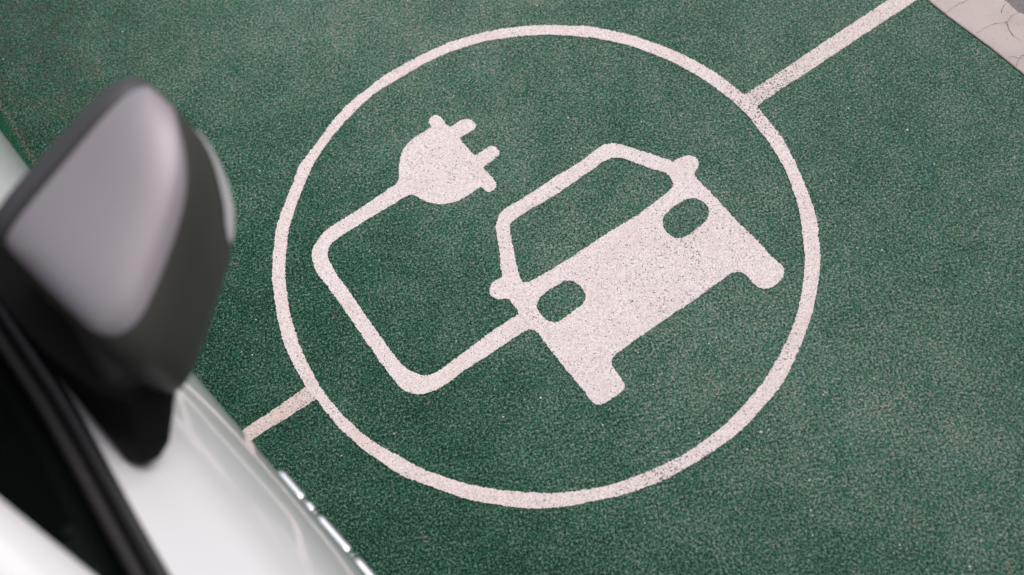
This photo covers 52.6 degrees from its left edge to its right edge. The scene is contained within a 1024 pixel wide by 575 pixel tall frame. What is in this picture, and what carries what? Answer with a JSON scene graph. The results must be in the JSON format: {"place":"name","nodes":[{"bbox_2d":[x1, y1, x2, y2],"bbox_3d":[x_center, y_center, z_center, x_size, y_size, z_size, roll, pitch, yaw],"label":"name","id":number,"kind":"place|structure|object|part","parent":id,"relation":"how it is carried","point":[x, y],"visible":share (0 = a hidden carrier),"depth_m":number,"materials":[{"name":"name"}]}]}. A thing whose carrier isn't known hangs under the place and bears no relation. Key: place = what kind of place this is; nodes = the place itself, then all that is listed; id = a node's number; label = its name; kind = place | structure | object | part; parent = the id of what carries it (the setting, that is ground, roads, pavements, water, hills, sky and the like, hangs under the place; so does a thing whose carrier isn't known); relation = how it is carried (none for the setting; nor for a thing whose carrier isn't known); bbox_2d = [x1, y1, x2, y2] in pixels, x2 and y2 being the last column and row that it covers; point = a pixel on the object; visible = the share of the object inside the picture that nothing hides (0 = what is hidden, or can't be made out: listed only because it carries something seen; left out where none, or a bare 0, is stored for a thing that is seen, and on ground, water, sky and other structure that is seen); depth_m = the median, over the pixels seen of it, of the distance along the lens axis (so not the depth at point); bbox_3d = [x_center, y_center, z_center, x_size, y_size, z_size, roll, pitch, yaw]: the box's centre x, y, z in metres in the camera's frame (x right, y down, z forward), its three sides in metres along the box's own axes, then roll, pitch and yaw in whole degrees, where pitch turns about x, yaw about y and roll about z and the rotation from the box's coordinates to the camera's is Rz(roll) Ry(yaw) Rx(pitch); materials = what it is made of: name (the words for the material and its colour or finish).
{"place":"outdoors","nodes":[
{"label":"outdoors","id":0,"kind":"place"},
{"bbox_2d":[0,0,1023,574],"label":"parking bay","id":1,"kind":"object","parent":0,"point":[888,420],"depth_m":2.43,"materials":[{"name":"green asphalt"}]},
{"bbox_2d":[0,77,374,574],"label":"parked car","id":2,"kind":"object","parent":1,"relation":"on","point":[128,446],"visible":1,"depth_m":1.26,"materials":[{"name":"grey paint"}]},
{"bbox_3d":[-0.758,0.049,1.515,0.388,1.185,1.260,-39,67,-14],"label":"door","id":3,"kind":"part","parent":2,"relation":"part of","materials":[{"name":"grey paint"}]},
{"bbox_2d":[243,387,314,439],"bbox_3d":[-0.948,0.576,2.224,1.259,0.002,0.048,-34,66,-12],"label":"painted line","id":4,"kind":"object","parent":1,"relation":"on","point":[302,398],"visible":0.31,"depth_m":2.33,"materials":[{"name":"paint"}]},
{"bbox_2d":[272,25,820,508],"bbox_3d":[0.069,-0.119,2.481,1.306,0.002,1.302,-9,64,0],"label":"painted ring","id":5,"kind":"object","parent":1,"relation":"on","point":[744,415],"visible":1,"depth_m":2.40,"materials":[{"name":"paint"}]},
{"bbox_2d":[312,115,783,404],"bbox_3d":[0.039,-0.117,2.483,0.923,0.002,0.885,-33,66,-11],"label":"charging symbol","id":6,"kind":"object","parent":1,"relation":"on","point":[643,272],"visible":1,"depth_m":2.43,"materials":[{"name":"paint"}]},
{"bbox_2d":[745,0,916,105],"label":"painted line","id":7,"kind":"object","parent":1,"relation":"on","point":[827,49],"visible":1,"depth_m":2.66,"materials":[{"name":"paint"}]},
{"bbox_2d":[927,0,1023,74],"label":"kerb","id":8,"kind":"structure","parent":1,"relation":"on","point":[996,26],"depth_m":2.66,"materials":[{"name":"concrete"}]},
{"bbox_2d":[1005,0,1023,13],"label":"ground","id":9,"kind":"structure","parent":0,"point":[1017,5],"depth_m":2.70,"materials":[{"name":"concrete"}]}
]}

